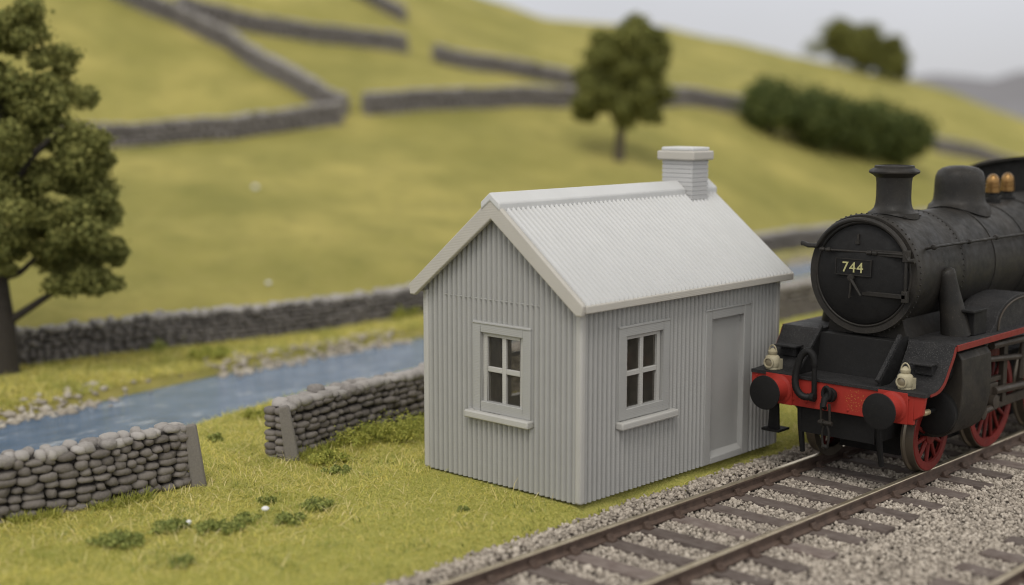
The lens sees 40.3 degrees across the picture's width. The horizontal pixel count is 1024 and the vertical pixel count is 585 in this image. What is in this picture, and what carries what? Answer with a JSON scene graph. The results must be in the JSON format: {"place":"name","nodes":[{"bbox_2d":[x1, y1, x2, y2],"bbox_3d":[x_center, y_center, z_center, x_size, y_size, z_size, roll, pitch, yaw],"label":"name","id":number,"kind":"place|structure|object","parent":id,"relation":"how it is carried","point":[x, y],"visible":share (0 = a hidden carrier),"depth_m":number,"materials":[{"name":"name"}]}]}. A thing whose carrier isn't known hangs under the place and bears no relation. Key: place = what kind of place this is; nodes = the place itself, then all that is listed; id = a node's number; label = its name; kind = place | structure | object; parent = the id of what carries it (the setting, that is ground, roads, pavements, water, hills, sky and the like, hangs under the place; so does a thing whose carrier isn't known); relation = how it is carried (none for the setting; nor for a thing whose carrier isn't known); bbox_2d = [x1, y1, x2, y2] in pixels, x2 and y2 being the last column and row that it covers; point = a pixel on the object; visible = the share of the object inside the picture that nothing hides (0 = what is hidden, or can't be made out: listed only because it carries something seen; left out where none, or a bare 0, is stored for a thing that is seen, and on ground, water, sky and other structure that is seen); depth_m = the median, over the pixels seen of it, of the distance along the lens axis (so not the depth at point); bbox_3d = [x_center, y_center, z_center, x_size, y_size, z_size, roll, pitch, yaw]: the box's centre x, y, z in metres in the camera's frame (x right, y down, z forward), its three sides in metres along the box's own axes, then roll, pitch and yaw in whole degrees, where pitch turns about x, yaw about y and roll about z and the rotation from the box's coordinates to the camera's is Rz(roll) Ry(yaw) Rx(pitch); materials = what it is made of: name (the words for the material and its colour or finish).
{"place":"outdoors","nodes":[
{"label":"outdoors","id":0,"kind":"place"},
{"bbox_2d":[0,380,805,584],"bbox_3d":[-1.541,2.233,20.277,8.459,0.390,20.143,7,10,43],"label":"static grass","id":1,"kind":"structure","parent":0,"point":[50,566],"depth_m":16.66,"materials":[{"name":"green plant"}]},
{"bbox_2d":[0,262,810,454],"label":"river","id":2,"kind":"structure","parent":0,"point":[195,401],"depth_m":24.43,"materials":[{"name":"blue liquid"}]},
{"bbox_2d":[0,0,1023,584],"bbox_3d":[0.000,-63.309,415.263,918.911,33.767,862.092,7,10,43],"label":"ground","id":3,"kind":"structure","parent":0,"point":[360,200],"depth_m":47.70,"materials":[{"name":"green plant"}]},
{"bbox_2d":[0,0,131,375],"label":"broadleaf tree","id":4,"kind":"object","parent":3,"relation":"on","point":[76,246],"visible":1,"depth_m":24.61,"materials":[{"name":"green plant"}]},
{"bbox_2d":[0,422,206,523],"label":"dry stone wall","id":5,"kind":"structure","parent":3,"relation":"on","point":[69,474],"depth_m":17.17,"materials":[{"name":"grey stone"}]},
{"bbox_2d":[85,528,145,549],"bbox_3d":[-4.395,2.779,15.698,0.672,0.192,0.565,5,9,33],"label":"weed clump","id":6,"kind":"object","parent":3,"relation":"on","point":[124,538],"visible":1,"depth_m":15.61,"materials":[{"name":"green plant"}]},
{"bbox_2d":[148,335,184,349],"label":"weed clump","id":7,"kind":"object","parent":3,"relation":"on","point":[157,343],"visible":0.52,"depth_m":27.95,"materials":[{"name":"green plant"}]},
{"bbox_2d":[147,516,191,534],"bbox_3d":[-3.971,2.696,16.185,0.397,0.231,0.486,3,8,21],"label":"weed clump","id":8,"kind":"object","parent":3,"relation":"on","point":[173,524],"visible":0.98,"depth_m":16.14,"materials":[{"name":"green plant"}]},
{"bbox_2d":[167,552,196,568],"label":"weed clump","id":9,"kind":"object","parent":3,"relation":"on","point":[184,559],"visible":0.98,"depth_m":14.96,"materials":[{"name":"green plant"}]},
{"bbox_2d":[34,100,343,148],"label":"dry stone wall","id":10,"kind":"structure","parent":3,"relation":"on","point":[229,127],"depth_m":49.01,"materials":[{"name":"grey stone"}]},
{"bbox_2d":[186,342,233,361],"bbox_3d":[-5.864,1.172,27.313,0.862,0.318,0.948,7,10,43],"label":"weed clump","id":11,"kind":"object","parent":3,"relation":"on","point":[207,351],"visible":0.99,"depth_m":27.10,"materials":[{"name":"green plant"}]},
{"bbox_2d":[3,413,423,525],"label":"wall foot grass","id":12,"kind":"structure","parent":3,"relation":"on","point":[46,514],"depth_m":17.20,"materials":[{"name":"green plant"}]},
{"bbox_2d":[205,432,223,441],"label":"weed clump","id":13,"kind":"object","parent":3,"relation":"on","point":[215,437],"visible":0.98,"depth_m":20.48,"materials":[{"name":"green plant"}]},
{"bbox_2d":[193,515,247,535],"bbox_3d":[-3.375,2.717,16.145,0.624,0.198,0.541,-3,8,-18],"label":"weed clump","id":14,"kind":"object","parent":3,"relation":"on","point":[222,524],"visible":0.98,"depth_m":16.10,"materials":[{"name":"green plant"}]},
{"bbox_2d":[117,0,350,116],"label":"dry stone wall","id":15,"kind":"structure","parent":3,"relation":"on","point":[291,76],"depth_m":57.76,"materials":[{"name":"grey stone"}]},
{"bbox_2d":[233,511,261,523],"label":"weed clump","id":16,"kind":"object","parent":3,"relation":"on","point":[248,519],"visible":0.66,"depth_m":16.55,"materials":[{"name":"green plant"}]},
{"bbox_2d":[240,406,265,419],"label":"weed clump","id":17,"kind":"object","parent":3,"relation":"on","point":[248,412],"visible":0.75,"depth_m":21.85,"materials":[{"name":"green plant"}]},
{"bbox_2d":[261,506,269,510],"bbox_3d":[-2.981,2.615,16.858,0.096,0.065,0.085,-5,9,-33],"label":"pebble","id":18,"kind":"object","parent":3,"relation":"on","point":[265,508],"visible":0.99,"depth_m":16.83,"materials":[{"name":"white stone"}]},
{"bbox_2d":[256,495,275,504],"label":"weed clump","id":19,"kind":"object","parent":3,"relation":"on","point":[273,498],"visible":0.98,"depth_m":17.28,"materials":[{"name":"green plant"}]},
{"bbox_2d":[273,510,306,525],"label":"weed clump","id":20,"kind":"object","parent":3,"relation":"on","point":[283,516],"visible":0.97,"depth_m":16.41,"materials":[{"name":"green plant"}]},
{"bbox_2d":[176,0,409,53],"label":"dry stone wall","id":21,"kind":"structure","parent":3,"relation":"on","point":[276,26],"depth_m":62.59,"materials":[{"name":"grey stone"}]},
{"bbox_2d":[299,496,338,511],"bbox_3d":[-2.365,2.589,17.019,0.418,0.213,0.458,7,10,43],"label":"weed clump","id":22,"kind":"object","parent":3,"relation":"on","point":[315,502],"visible":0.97,"depth_m":16.98,"materials":[{"name":"green plant"}]},
{"bbox_2d":[304,448,349,465],"bbox_3d":[-2.552,2.288,19.303,0.537,0.248,0.644,7,10,43],"label":"weed clump","id":23,"kind":"object","parent":3,"relation":"on","point":[315,458],"visible":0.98,"depth_m":19.23,"materials":[{"name":"green plant"}]},
{"bbox_2d":[320,464,351,474],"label":"weed clump","id":24,"kind":"object","parent":3,"relation":"on","point":[335,468],"visible":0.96,"depth_m":18.70,"materials":[{"name":"green plant"}]},
{"bbox_2d":[326,418,414,449],"bbox_3d":[-2.064,2.052,20.346,1.095,0.393,1.282,7,10,43],"label":"weed clump","id":25,"kind":"object","parent":3,"relation":"on","point":[359,438],"visible":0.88,"depth_m":20.15,"materials":[{"name":"green plant"}]},
{"bbox_2d":[362,0,407,22],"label":"dry stone wall","id":26,"kind":"structure","parent":3,"relation":"on","point":[395,9],"depth_m":71.10,"materials":[{"name":"grey stone"}]},
{"bbox_2d":[362,408,423,444],"bbox_3d":[-1.604,1.980,20.574,1.170,0.560,1.301,7,10,43],"label":"weed clump","id":27,"kind":"object","parent":3,"relation":"on","point":[385,427],"visible":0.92,"depth_m":20.33,"materials":[{"name":"green plant"}]},
{"bbox_2d":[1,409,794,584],"bbox_3d":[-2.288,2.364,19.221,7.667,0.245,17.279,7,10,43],"label":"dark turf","id":28,"kind":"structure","parent":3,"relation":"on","point":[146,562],"depth_m":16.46,"materials":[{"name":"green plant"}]},
{"bbox_2d":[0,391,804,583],"bbox_3d":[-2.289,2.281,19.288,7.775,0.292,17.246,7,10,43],"label":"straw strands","id":29,"kind":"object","parent":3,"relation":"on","point":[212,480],"visible":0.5,"depth_m":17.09},
{"bbox_2d":[389,305,421,318],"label":"weed clump","id":30,"kind":"object","parent":3,"relation":"on","point":[400,312],"visible":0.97,"depth_m":32.19,"materials":[{"name":"green plant"}]},
{"bbox_2d":[0,250,811,428],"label":"river pebbles","id":31,"kind":"object","parent":3,"relation":"on","point":[15,418],"visible":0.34,"depth_m":26.88,"materials":[{"name":"grey stone"}]},
{"bbox_2d":[0,248,814,411],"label":"bank grass","id":32,"kind":"structure","parent":3,"relation":"on","point":[47,369],"depth_m":26.51,"materials":[{"name":"green plant"}]},
{"bbox_2d":[456,505,469,511],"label":"weed clump","id":33,"kind":"object","parent":3,"relation":"on","point":[465,508],"visible":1,"depth_m":16.98,"materials":[{"name":"green plant"}]},
{"bbox_2d":[16,209,922,365],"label":"dry stone wall","id":34,"kind":"structure","parent":3,"relation":"on","point":[71,339],"depth_m":28.95,"materials":[{"name":"grey stone"}]},
{"bbox_2d":[361,84,577,114],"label":"dry stone wall","id":35,"kind":"structure","parent":3,"relation":"on","point":[413,100],"depth_m":55.37,"materials":[{"name":"grey stone"}]},
{"bbox_2d":[431,44,577,86],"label":"dry stone wall","id":36,"kind":"structure","parent":3,"relation":"on","point":[493,63],"depth_m":64.85,"materials":[{"name":"grey stone"}]},
{"bbox_2d":[264,277,822,460],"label":"dry stone wall","id":37,"kind":"structure","parent":3,"relation":"on","point":[313,414],"depth_m":20.51,"materials":[{"name":"grey stone"}]},
{"bbox_2d":[409,146,793,504],"bbox_3d":[1.324,0.160,19.321,3.048,4.258,4.688,7,10,43],"label":"station hut","id":38,"kind":"object","parent":3,"relation":"on","point":[639,322],"visible":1,"depth_m":18.09,"materials":[{"name":"grey plastic"}]},
{"bbox_2d":[464,320,533,429],"bbox_3d":[-0.152,1.029,17.821,1.130,1.278,0.205,7,10,43],"label":"window","id":39,"kind":"structure","parent":38,"relation":"in","point":[484,408],"depth_m":17.82,"materials":[{"name":"grey plastic"}]},
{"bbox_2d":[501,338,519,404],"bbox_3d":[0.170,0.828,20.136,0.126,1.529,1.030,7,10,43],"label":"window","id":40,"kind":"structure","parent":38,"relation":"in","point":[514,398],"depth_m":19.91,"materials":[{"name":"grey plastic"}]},
{"bbox_2d":[615,318,678,430],"bbox_3d":[1.712,1.020,17.830,0.205,1.313,1.180,7,10,43],"label":"window","id":41,"kind":"structure","parent":38,"relation":"in","point":[651,411],"depth_m":17.83,"materials":[{"name":"grey plastic"}]},
{"bbox_2d":[703,302,751,465],"bbox_3d":[2.924,1.240,19.224,0.144,2.143,1.100,7,10,43],"label":"door","id":42,"kind":"structure","parent":38,"relation":"in","point":[727,335],"depth_m":19.29,"materials":[{"name":"grey plastic"}]},
{"bbox_2d":[569,10,678,161],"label":"broadleaf tree","id":43,"kind":"object","parent":3,"relation":"on","point":[620,83],"visible":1,"depth_m":49.53,"materials":[{"name":"green plant"}]},
{"bbox_2d":[372,414,1023,584],"bbox_3d":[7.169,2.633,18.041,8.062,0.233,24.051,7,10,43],"label":"ballast stones","id":44,"kind":"object","parent":3,"relation":"on","point":[974,533],"visible":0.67,"depth_m":16.45,"materials":[{"name":"grey gravel"}]},
{"bbox_2d":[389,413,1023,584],"bbox_3d":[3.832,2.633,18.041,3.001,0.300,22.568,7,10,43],"label":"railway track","id":45,"kind":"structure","parent":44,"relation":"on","point":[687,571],"depth_m":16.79,"materials":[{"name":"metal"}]},
{"bbox_2d":[750,156,1023,471],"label":"steam locomotive","id":46,"kind":"object","parent":45,"relation":"on","point":[908,343],"visible":1,"depth_m":18.64,"materials":[{"name":"black metal"}]},
{"bbox_2d":[818,224,910,324],"bbox_3d":[4.609,-0.230,18.471,1.372,1.344,0.244,7,10,43],"label":"smokebox door","id":47,"kind":"structure","parent":46,"relation":"in","point":[863,273],"depth_m":18.43,"materials":[{"name":"black metal"}]},
{"bbox_2d":[928,536,1023,584],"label":"railway track","id":48,"kind":"structure","parent":44,"relation":"on","point":[1015,576],"depth_m":15.14,"materials":[{"name":"metal"}]},
{"bbox_2d":[660,86,744,112],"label":"dry stone wall","id":49,"kind":"structure","parent":3,"relation":"on","point":[687,96],"depth_m":63.93,"materials":[{"name":"grey stone"}]},
{"bbox_2d":[729,73,811,136],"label":"bush","id":50,"kind":"object","parent":3,"relation":"on","point":[772,104],"visible":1,"depth_m":62.21,"materials":[{"name":"green plant"}]},
{"bbox_2d":[782,82,857,156],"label":"bush","id":51,"kind":"object","parent":3,"relation":"on","point":[821,125],"visible":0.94,"depth_m":63.51,"materials":[{"name":"green plant"}]},
{"bbox_2d":[798,16,864,66],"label":"broadleaf tree","id":52,"kind":"object","parent":3,"relation":"on","point":[837,30],"visible":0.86,"depth_m":109.11,"materials":[{"name":"green plant"}]},
{"bbox_2d":[834,20,891,74],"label":"broadleaf tree","id":53,"kind":"object","parent":3,"relation":"on","point":[873,45],"visible":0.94,"depth_m":109.26,"materials":[{"name":"green plant"}]},
{"bbox_2d":[832,91,908,161],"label":"bush","id":54,"kind":"object","parent":3,"relation":"on","point":[874,129],"visible":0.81,"depth_m":65.17,"materials":[{"name":"green plant"}]},
{"bbox_2d":[874,32,913,81],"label":"broadleaf tree","id":55,"kind":"object","parent":3,"relation":"on","point":[895,67],"visible":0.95,"depth_m":109.55,"materials":[{"name":"green plant"}]},
{"bbox_2d":[874,101,941,164],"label":"bush","id":56,"kind":"object","parent":3,"relation":"on","point":[917,139],"visible":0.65,"depth_m":66.94,"materials":[{"name":"green plant"}]},
{"bbox_2d":[929,136,1014,161],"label":"dry stone wall","id":57,"kind":"structure","parent":3,"relation":"on","point":[954,147],"depth_m":79.31,"materials":[{"name":"grey stone"}]},
{"bbox_2d":[493,0,1023,79],"label":"sky","id":58,"kind":"structure","parent":0,"point":[984,39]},
{"bbox_2d":[905,71,1023,118],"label":"distant hills","id":59,"kind":"structure","parent":0,"point":[1005,94],"depth_m":274.24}
]}

